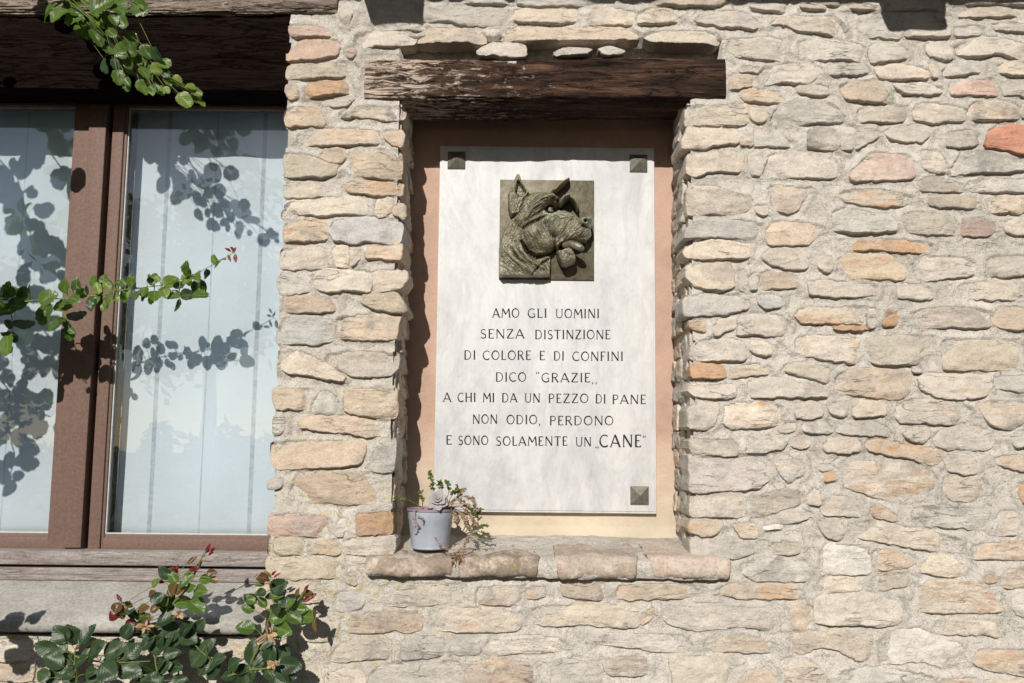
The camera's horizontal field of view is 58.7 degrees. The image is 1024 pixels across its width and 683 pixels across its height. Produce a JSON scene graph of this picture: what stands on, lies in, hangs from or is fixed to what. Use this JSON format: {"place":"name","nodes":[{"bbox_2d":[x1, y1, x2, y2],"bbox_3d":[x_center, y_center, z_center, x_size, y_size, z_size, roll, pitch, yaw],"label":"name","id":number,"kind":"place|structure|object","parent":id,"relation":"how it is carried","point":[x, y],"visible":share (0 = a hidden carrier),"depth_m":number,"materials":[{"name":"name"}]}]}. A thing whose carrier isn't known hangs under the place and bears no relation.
{"place":"outdoors","nodes":[
{"label":"outdoors","id":0,"kind":"place"},
{"bbox_2d":[0,297,4,307],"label":"rose branch","id":1,"kind":"object","parent":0,"point":[2,304],"visible":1,"depth_m":2.34,"materials":[{"name":"green plant"}]},
{"bbox_2d":[54,0,205,107],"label":"rose branch","id":2,"kind":"object","parent":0,"point":[120,49],"visible":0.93,"depth_m":2.39,"materials":[{"name":"green plant"}]},
{"bbox_2d":[0,0,1023,682],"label":"house wall","id":3,"kind":"structure","parent":0,"point":[838,200],"depth_m":2.60,"materials":[{"name":"stone"}]},
{"bbox_2d":[0,110,74,531],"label":"curtain","id":4,"kind":"object","parent":3,"relation":"hanging from","point":[36,149],"visible":0.56,"depth_m":2.84,"materials":[{"name":"fabric"}]},
{"bbox_2d":[0,247,236,355],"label":"rose branch","id":5,"kind":"object","parent":3,"relation":"attached to","point":[47,298],"visible":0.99,"depth_m":2.54,"materials":[{"name":"green plant"}]},
{"bbox_2d":[0,103,286,634],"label":"window","id":6,"kind":"structure","parent":3,"relation":"in","point":[72,573],"depth_m":2.68,"materials":[{"name":"brown wood"}]},
{"bbox_2d":[34,543,316,682],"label":"rose bush","id":7,"kind":"object","parent":3,"relation":"attached to","point":[55,652],"visible":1,"depth_m":2.37,"materials":[{"name":"green plant"}]},
{"bbox_2d":[114,112,287,533],"bbox_3d":[-0.909,-0.083,2.830,0.579,1.388,0.012,1,-6,0],"label":"curtain","id":8,"kind":"object","parent":3,"relation":"hanging from","point":[200,382],"visible":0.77,"depth_m":2.82,"materials":[{"name":"fabric"}]},
{"bbox_2d":[407,507,452,549],"bbox_3d":[-0.230,0.525,2.563,0.134,0.111,0.134,1,-6,0],"label":"flower pot","id":9,"kind":"object","parent":3,"relation":"on","point":[436,523],"visible":0.87,"depth_m":2.51,"materials":[{"name":"white ceramic"}]},
{"bbox_2d":[391,470,488,550],"bbox_3d":[-0.198,0.464,2.516,0.274,0.215,0.102,1,-6,0],"label":"succulent plant","id":10,"kind":"object","parent":9,"relation":"in","point":[437,499],"visible":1,"depth_m":2.52,"materials":[{"name":"green plant"}]},
{"bbox_2d":[434,146,655,513],"bbox_3d":[0.105,-0.053,2.760,0.672,1.133,0.133,1,-6,0],"label":"memorial plaque","id":11,"kind":"object","parent":3,"relation":"attached to","point":[545,395],"visible":1,"depth_m":2.79,"materials":[{"name":"stone"}]},
{"bbox_3d":[0.113,-1.269,2.482,4.600,0.167,0.660,1,-6,0],"label":"roof eave","id":12,"kind":"object","parent":3,"relation":"attached to","visible":0},
{"bbox_2d":[44,0,114,25],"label":"rose branch","id":13,"kind":"object","parent":12,"relation":"attached to","point":[74,14],"visible":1,"depth_m":2.34,"materials":[{"name":"green plant"}]}
]}

